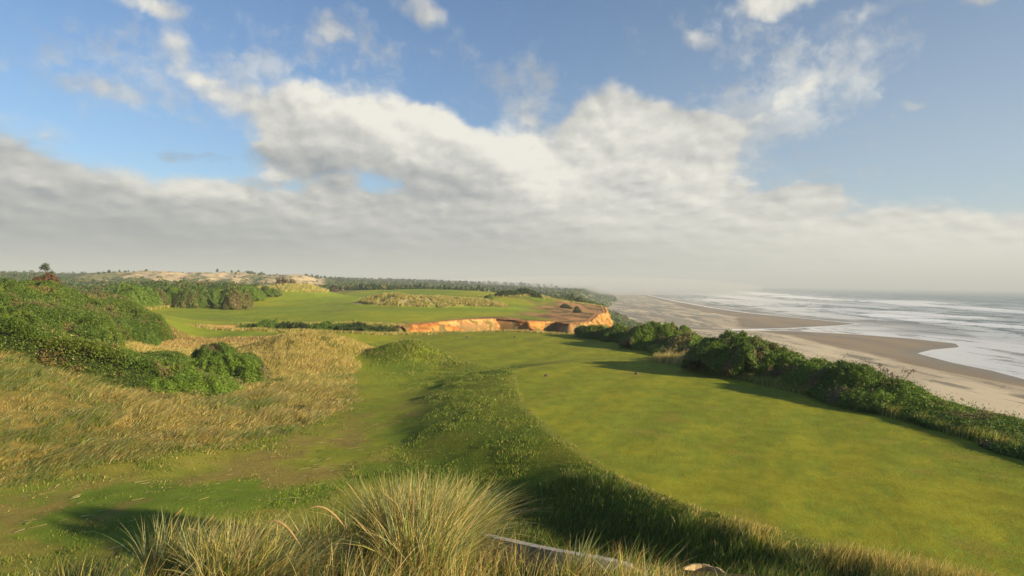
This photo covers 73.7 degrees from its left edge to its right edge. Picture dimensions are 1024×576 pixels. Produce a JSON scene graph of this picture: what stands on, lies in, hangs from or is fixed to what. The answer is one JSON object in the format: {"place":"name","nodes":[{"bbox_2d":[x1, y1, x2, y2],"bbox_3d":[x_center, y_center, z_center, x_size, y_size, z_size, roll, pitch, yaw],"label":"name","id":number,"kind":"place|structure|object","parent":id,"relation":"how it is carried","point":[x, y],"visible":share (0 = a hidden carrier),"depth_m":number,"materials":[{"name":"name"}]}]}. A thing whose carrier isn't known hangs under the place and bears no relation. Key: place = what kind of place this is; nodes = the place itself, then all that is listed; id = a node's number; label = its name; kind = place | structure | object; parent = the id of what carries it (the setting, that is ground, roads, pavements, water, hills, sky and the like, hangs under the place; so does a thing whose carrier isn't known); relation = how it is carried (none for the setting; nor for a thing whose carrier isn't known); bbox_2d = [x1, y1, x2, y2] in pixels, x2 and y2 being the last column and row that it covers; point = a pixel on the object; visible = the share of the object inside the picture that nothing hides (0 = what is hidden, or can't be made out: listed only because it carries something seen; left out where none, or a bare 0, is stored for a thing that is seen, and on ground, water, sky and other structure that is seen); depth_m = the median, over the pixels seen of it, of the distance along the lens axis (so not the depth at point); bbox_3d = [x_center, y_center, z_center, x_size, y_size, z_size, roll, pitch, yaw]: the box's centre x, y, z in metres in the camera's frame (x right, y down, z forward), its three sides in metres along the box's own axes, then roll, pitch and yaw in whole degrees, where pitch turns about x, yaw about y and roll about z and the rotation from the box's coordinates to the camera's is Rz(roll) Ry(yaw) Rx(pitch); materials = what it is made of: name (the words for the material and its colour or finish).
{"place":"outdoors","nodes":[
{"label":"outdoors","id":0,"kind":"place"},
{"bbox_2d":[90,270,324,284],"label":"sand dunes","id":1,"kind":"structure","parent":0,"point":[218,277],"depth_m":541.46,"materials":[{"name":"beige sand"}]},
{"bbox_2d":[2,411,427,548],"bbox_3d":[-11.403,5.500,20.880,12.872,1.565,25.782,1,1,42],"label":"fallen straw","id":2,"kind":"object","parent":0,"point":[220,480],"visible":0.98,"depth_m":21.86,"materials":[{"name":"beige plant"}]},
{"bbox_2d":[144,285,540,342],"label":"fairway lawn","id":3,"kind":"structure","parent":0,"point":[299,306],"depth_m":136.45,"materials":[{"name":"green plant"}]},
{"bbox_2d":[96,290,134,304],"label":"bush","id":4,"kind":"object","parent":3,"relation":"on","point":[103,294],"visible":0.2,"depth_m":111.50,"materials":[{"name":"green plant"}]},
{"bbox_2d":[115,291,140,303],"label":"bush","id":5,"kind":"object","parent":3,"relation":"on","point":[121,293],"visible":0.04,"depth_m":117.95,"materials":[{"name":"green plant"}]},
{"bbox_2d":[111,280,162,309],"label":"bush","id":6,"kind":"object","parent":3,"relation":"on","point":[145,296],"visible":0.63,"depth_m":127.43,"materials":[{"name":"green plant"}]},
{"bbox_2d":[141,286,172,306],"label":"bush","id":7,"kind":"object","parent":3,"relation":"on","point":[164,297],"visible":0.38,"depth_m":137.69,"materials":[{"name":"green plant"}]},
{"bbox_2d":[161,284,196,306],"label":"bush","id":8,"kind":"object","parent":3,"relation":"on","point":[174,289],"visible":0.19,"depth_m":140.81,"materials":[{"name":"green plant"}]},
{"bbox_2d":[170,286,213,308],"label":"bush","id":9,"kind":"object","parent":3,"relation":"on","point":[187,299],"visible":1,"depth_m":138.86,"materials":[{"name":"green plant"}]},
{"bbox_2d":[195,286,221,305],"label":"bush","id":10,"kind":"object","parent":3,"relation":"on","point":[212,293],"visible":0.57,"depth_m":149.15,"materials":[{"name":"green plant"}]},
{"bbox_2d":[212,287,246,305],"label":"bush","id":11,"kind":"object","parent":3,"relation":"on","point":[224,293],"visible":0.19,"depth_m":151.99,"materials":[{"name":"green plant"}]},
{"bbox_2d":[219,286,253,309],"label":"bush","id":12,"kind":"object","parent":3,"relation":"on","point":[232,299],"visible":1,"depth_m":139.18,"materials":[{"name":"green plant"}]},
{"bbox_2d":[234,285,266,301],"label":"bush","id":13,"kind":"object","parent":3,"relation":"on","point":[257,295],"visible":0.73,"depth_m":167.42,"materials":[{"name":"green plant"}]},
{"bbox_2d":[255,285,282,296],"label":"bush","id":14,"kind":"object","parent":3,"relation":"on","point":[269,291],"visible":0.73,"depth_m":179.05,"materials":[{"name":"green plant"}]},
{"bbox_2d":[372,286,410,289],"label":"lawn bush","id":15,"kind":"object","parent":3,"relation":"on","point":[380,288],"visible":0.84,"depth_m":299.42,"materials":[{"name":"green plant"}]},
{"bbox_2d":[484,294,493,299],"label":"knoll bush","id":16,"kind":"object","parent":3,"relation":"on","point":[490,296],"visible":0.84,"depth_m":195.45,"materials":[{"name":"green plant"}]},
{"bbox_2d":[494,287,541,297],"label":"knoll shrub","id":17,"kind":"object","parent":3,"relation":"on","point":[524,290],"visible":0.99,"depth_m":213.09,"materials":[{"name":"green plant"}]},
{"bbox_2d":[1,508,735,575],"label":"foreground grass","id":18,"kind":"structure","parent":0,"point":[518,571],"depth_m":4.02,"materials":[{"name":"plant"}]},
{"bbox_2d":[0,273,978,575],"bbox_3d":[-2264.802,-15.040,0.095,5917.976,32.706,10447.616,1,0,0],"label":"ground","id":19,"kind":"structure","parent":0,"point":[168,503],"depth_m":22.69,"materials":[{"name":"green plant"}]},
{"bbox_2d":[31,271,60,284],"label":"rusty shrub","id":20,"kind":"object","parent":19,"relation":"on","point":[46,277],"visible":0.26,"depth_m":83.58,"materials":[{"name":"brown plant"}]},
{"bbox_2d":[39,263,55,280],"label":"wind shaped tree","id":21,"kind":"object","parent":19,"relation":"on","point":[45,266],"visible":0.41,"depth_m":149.81,"materials":[{"name":"green plant"}]},
{"bbox_2d":[21,545,146,575],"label":"marram tuft","id":22,"kind":"object","parent":19,"relation":"on","point":[84,573],"visible":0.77,"depth_m":4.91,"materials":[{"name":"green plant"}]},
{"bbox_2d":[0,276,190,391],"bbox_3d":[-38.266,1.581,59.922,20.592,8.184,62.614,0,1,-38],"label":"shrub thicket","id":23,"kind":"object","parent":19,"relation":"on","point":[52,298],"visible":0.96,"depth_m":49.20,"materials":[{"name":"green plant"}]},
{"bbox_2d":[113,319,161,345],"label":"mounded shrub","id":24,"kind":"object","parent":19,"relation":"on","point":[142,335],"visible":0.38,"depth_m":61.61,"materials":[{"name":"green plant"}]},
{"bbox_2d":[112,346,194,368],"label":"mounded shrub","id":25,"kind":"object","parent":19,"relation":"on","point":[180,354],"visible":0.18,"depth_m":44.96,"materials":[{"name":"green plant"}]},
{"bbox_2d":[142,386,177,400],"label":"grass tuft","id":26,"kind":"object","parent":19,"relation":"on","point":[168,397],"visible":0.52,"depth_m":33.97,"materials":[{"name":"beige plant"}]},
{"bbox_2d":[0,330,368,488],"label":"golden grass","id":27,"kind":"structure","parent":19,"relation":"on","point":[267,406],"depth_m":29.47,"materials":[{"name":"yellow plant"}]},
{"bbox_2d":[144,363,245,396],"bbox_3d":[-17.688,5.128,37.810,5.265,1.868,4.494,1,0,0],"label":"mounded shrub","id":28,"kind":"object","parent":19,"relation":"on","point":[192,381],"visible":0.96,"depth_m":36.92,"materials":[{"name":"green plant"}]},
{"bbox_2d":[102,508,310,575],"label":"marram tuft","id":29,"kind":"object","parent":19,"relation":"on","point":[171,555],"visible":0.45,"depth_m":4.41,"materials":[{"name":"green plant"}]},
{"bbox_2d":[190,340,264,367],"bbox_3d":[-19.584,4.488,47.501,6.258,2.693,3.086,1,0,22],"label":"mounded shrub","id":30,"kind":"object","parent":19,"relation":"on","point":[206,351],"visible":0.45,"depth_m":47.54,"materials":[{"name":"green plant"}]},
{"bbox_2d":[186,350,272,383],"bbox_3d":[-17.619,4.931,42.934,5.859,2.275,3.879,1,0,0],"label":"mounded shrub","id":31,"kind":"object","parent":19,"relation":"on","point":[250,370],"visible":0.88,"depth_m":42.04,"materials":[{"name":"green plant"}]},
{"bbox_2d":[235,318,285,328],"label":"ravine bush","id":32,"kind":"object","parent":19,"relation":"on","point":[266,323],"visible":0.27,"depth_m":89.04,"materials":[{"name":"green plant"}]},
{"bbox_2d":[154,506,394,575],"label":"marram tuft","id":33,"kind":"object","parent":19,"relation":"on","point":[264,554],"visible":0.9,"depth_m":4.13,"materials":[{"name":"green plant"}]},
{"bbox_2d":[275,277,294,283],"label":"brown shrub","id":34,"kind":"object","parent":19,"relation":"on","point":[282,280],"visible":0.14,"depth_m":234.23,"materials":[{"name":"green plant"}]},
{"bbox_2d":[0,268,580,297],"bbox_3d":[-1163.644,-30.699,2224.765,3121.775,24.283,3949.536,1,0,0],"label":"distant woods","id":35,"kind":"object","parent":19,"relation":"on","point":[386,283],"visible":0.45,"depth_m":661.19,"materials":[{"name":"green plant"}]},
{"bbox_2d":[273,319,313,329],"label":"ravine bush","id":36,"kind":"object","parent":19,"relation":"on","point":[294,325],"visible":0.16,"depth_m":88.01,"materials":[{"name":"green plant"}]},
{"bbox_2d":[0,275,642,328],"bbox_3d":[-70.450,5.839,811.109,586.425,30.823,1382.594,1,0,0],"label":"dune scrub","id":37,"kind":"object","parent":19,"relation":"on","point":[93,288],"visible":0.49,"depth_m":263.58,"materials":[{"name":"green plant"}]},
{"bbox_2d":[300,318,352,329],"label":"ravine bush","id":38,"kind":"object","parent":19,"relation":"on","point":[325,325],"visible":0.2,"depth_m":86.31,"materials":[{"name":"green plant"}]},
{"bbox_2d":[329,286,339,290],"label":"brown shrub","id":39,"kind":"object","parent":19,"relation":"on","point":[335,288],"visible":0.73,"depth_m":289.41,"materials":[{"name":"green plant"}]},
{"bbox_2d":[262,497,416,575],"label":"marram tuft","id":40,"kind":"object","parent":19,"relation":"on","point":[355,532],"visible":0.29,"depth_m":4.64,"materials":[{"name":"green plant"}]},
{"bbox_2d":[333,316,384,332],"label":"ravine bush","id":41,"kind":"object","parent":19,"relation":"on","point":[357,326],"visible":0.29,"depth_m":85.03,"materials":[{"name":"green plant"}]},
{"bbox_2d":[376,326,396,332],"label":"ravine bush","id":42,"kind":"object","parent":19,"relation":"on","point":[382,329],"visible":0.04,"depth_m":84.98,"materials":[{"name":"green plant"}]},
{"bbox_2d":[203,300,613,333],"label":"bluff top","id":43,"kind":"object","parent":19,"relation":"on","point":[556,313],"visible":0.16,"depth_m":126.14,"materials":[{"name":"sand"}]},
{"bbox_2d":[560,302,572,308],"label":"knoll bush","id":44,"kind":"object","parent":43,"relation":"on","point":[565,305],"visible":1,"depth_m":185.66,"materials":[{"name":"green plant"}]},
{"bbox_2d":[568,293,584,302],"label":"knoll bush","id":45,"kind":"object","parent":43,"relation":"on","point":[572,297],"visible":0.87,"depth_m":244.05,"materials":[{"name":"green plant"}]},
{"bbox_2d":[572,306,581,312],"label":"knoll bush","id":46,"kind":"object","parent":43,"relation":"on","point":[576,310],"visible":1,"depth_m":167.65,"materials":[{"name":"green plant"}]},
{"bbox_2d":[292,460,553,565],"bbox_3d":[-0.645,1.761,5.241,2.123,1.060,2.418,1,0,0],"label":"marram tuft","id":47,"kind":"object","parent":19,"relation":"on","point":[394,501],"visible":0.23,"depth_m":5.04,"materials":[{"name":"green plant"}]},
{"bbox_2d":[337,487,551,575],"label":"marram tuft","id":48,"kind":"object","parent":19,"relation":"on","point":[447,533],"visible":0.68,"depth_m":4.24,"materials":[{"name":"green plant"}]},
{"bbox_2d":[395,306,612,332],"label":"sandstone cliff","id":49,"kind":"structure","parent":19,"relation":"on","point":[531,325],"depth_m":117.70,"materials":[{"name":"stone"}]},
{"bbox_2d":[473,533,637,571],"bbox_3d":[0.342,2.150,4.989,1.379,0.519,0.140,1,0,25],"label":"timber edging","id":50,"kind":"object","parent":19,"relation":"on","point":[548,550],"visible":0.4,"depth_m":5.02,"materials":[{"name":"grey wood"}]},
{"bbox_2d":[116,282,1023,575],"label":"dune grass","id":51,"kind":"structure","parent":19,"relation":"on","point":[282,364],"depth_m":53.05,"materials":[{"name":"beige plant"}]},
{"bbox_2d":[550,526,616,575],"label":"marram tuft","id":52,"kind":"object","parent":19,"relation":"on","point":[579,558],"visible":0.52,"depth_m":4.51,"materials":[{"name":"green plant"}]},
{"bbox_2d":[573,319,634,342],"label":"cliff edge shrub","id":53,"kind":"object","parent":19,"relation":"on","point":[613,333],"visible":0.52,"depth_m":73.09,"materials":[{"name":"green plant"}]},
{"bbox_2d":[618,317,710,355],"bbox_3d":[14.905,5.386,63.340,8.772,5.337,13.220,1,0,-20],"label":"cliff edge shrub","id":54,"kind":"object","parent":19,"relation":"on","point":[652,337],"visible":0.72,"depth_m":62.39,"materials":[{"name":"green plant"}]},
{"bbox_2d":[667,338,713,354],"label":"cliff edge shrub","id":55,"kind":"object","parent":19,"relation":"on","point":[688,347],"visible":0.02,"depth_m":52.27,"materials":[{"name":"green plant"}]},
{"bbox_2d":[683,563,724,572],"bbox_3d":[1.861,3.063,6.624,0.450,0.626,0.450,1,0,0],"label":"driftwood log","id":56,"kind":"object","parent":19,"relation":"on","point":[694,567],"visible":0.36,"depth_m":6.79,"materials":[{"name":"brown wood"}]},
{"bbox_2d":[452,466,1015,575],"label":"bank grass","id":57,"kind":"structure","parent":19,"relation":"on","point":[925,567],"depth_m":14.89,"materials":[{"name":"green plant"}]},
{"bbox_2d":[680,328,808,382],"bbox_3d":[14.474,4.067,42.313,7.546,3.486,9.267,1,0,0],"label":"cliff edge shrub","id":58,"kind":"object","parent":19,"relation":"on","point":[741,354],"visible":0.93,"depth_m":40.15,"materials":[{"name":"green plant"}]},
{"bbox_2d":[517,359,1023,575],"bbox_3d":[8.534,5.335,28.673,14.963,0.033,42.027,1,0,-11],"label":"tee lawn","id":59,"kind":"structure","parent":19,"relation":"on","point":[594,381],"depth_m":21.56,"materials":[{"name":"green plant"}]},
{"bbox_2d":[779,355,837,386],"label":"cliff edge shrub","id":60,"kind":"object","parent":19,"relation":"on","point":[813,364],"visible":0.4,"depth_m":37.20,"materials":[{"name":"green plant"}]},
{"bbox_2d":[803,353,935,414],"bbox_3d":[17.252,4.568,32.880,5.828,2.518,7.830,1,0,0],"label":"cliff edge shrub","id":61,"kind":"object","parent":19,"relation":"on","point":[842,384],"visible":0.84,"depth_m":32.01,"materials":[{"name":"green plant"}]},
{"bbox_2d":[876,363,915,388],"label":"bare twigs","id":62,"kind":"object","parent":61,"relation":"attached to","point":[887,370],"visible":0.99,"depth_m":31.02,"materials":[{"name":"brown plant"}]},
{"bbox_2d":[719,369,1023,442],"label":"coast grass","id":63,"kind":"structure","parent":19,"relation":"on","point":[794,383],"depth_m":35.28,"materials":[{"name":"green plant"}]},
{"bbox_2d":[854,379,1006,421],"bbox_3d":[17.735,4.876,30.130,4.754,1.819,8.110,1,0,0],"label":"cliff edge shrub","id":64,"kind":"object","parent":19,"relation":"on","point":[934,400],"visible":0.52,"depth_m":29.20,"materials":[{"name":"green plant"}]},
{"bbox_2d":[898,395,1023,438],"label":"cliff edge shrub","id":65,"kind":"object","parent":19,"relation":"on","point":[1010,422],"visible":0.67,"depth_m":26.42,"materials":[{"name":"green plant"}]},
{"bbox_2d":[970,411,1023,459],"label":"cliff edge shrub","id":66,"kind":"object","parent":19,"relation":"on","point":[1000,449],"visible":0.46,"depth_m":22.90,"materials":[{"name":"green plant"}]},
{"bbox_2d":[0,0,1023,289],"label":"sky","id":67,"kind":"structure","parent":0,"point":[771,143],"materials":[{"name":"blue"}]},
{"bbox_2d":[423,332,658,367],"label":"tee lawn","id":68,"kind":"structure","parent":0,"point":[497,349],"depth_m":62.89,"materials":[{"name":"green plant"}]},
{"bbox_2d":[308,275,1008,289],"bbox_3d":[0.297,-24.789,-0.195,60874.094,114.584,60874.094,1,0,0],"label":"hills","id":69,"kind":"structure","parent":0,"point":[601,285],"depth_m":11492.97,"materials":[{"name":"green plant"}]},
{"bbox_2d":[604,287,1023,420],"bbox_3d":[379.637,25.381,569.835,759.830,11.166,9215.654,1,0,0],"label":"beach","id":70,"kind":"structure","parent":0,"point":[997,396],"depth_m":286.78,"materials":[{"name":"beige sand"}]},
{"bbox_2d":[606,285,1023,378],"bbox_3d":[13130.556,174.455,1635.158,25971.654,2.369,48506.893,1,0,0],"label":"sea","id":71,"kind":"structure","parent":0,"point":[982,328],"depth_m":852.84,"materials":[{"name":"liquid"}]},
{"bbox_2d":[615,288,1023,384],"bbox_3d":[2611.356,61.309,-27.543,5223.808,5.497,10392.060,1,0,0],"label":"wet sand","id":72,"kind":"structure","parent":0,"point":[905,349],"depth_m":368.93,"materials":[{"name":"sand"}]}
]}

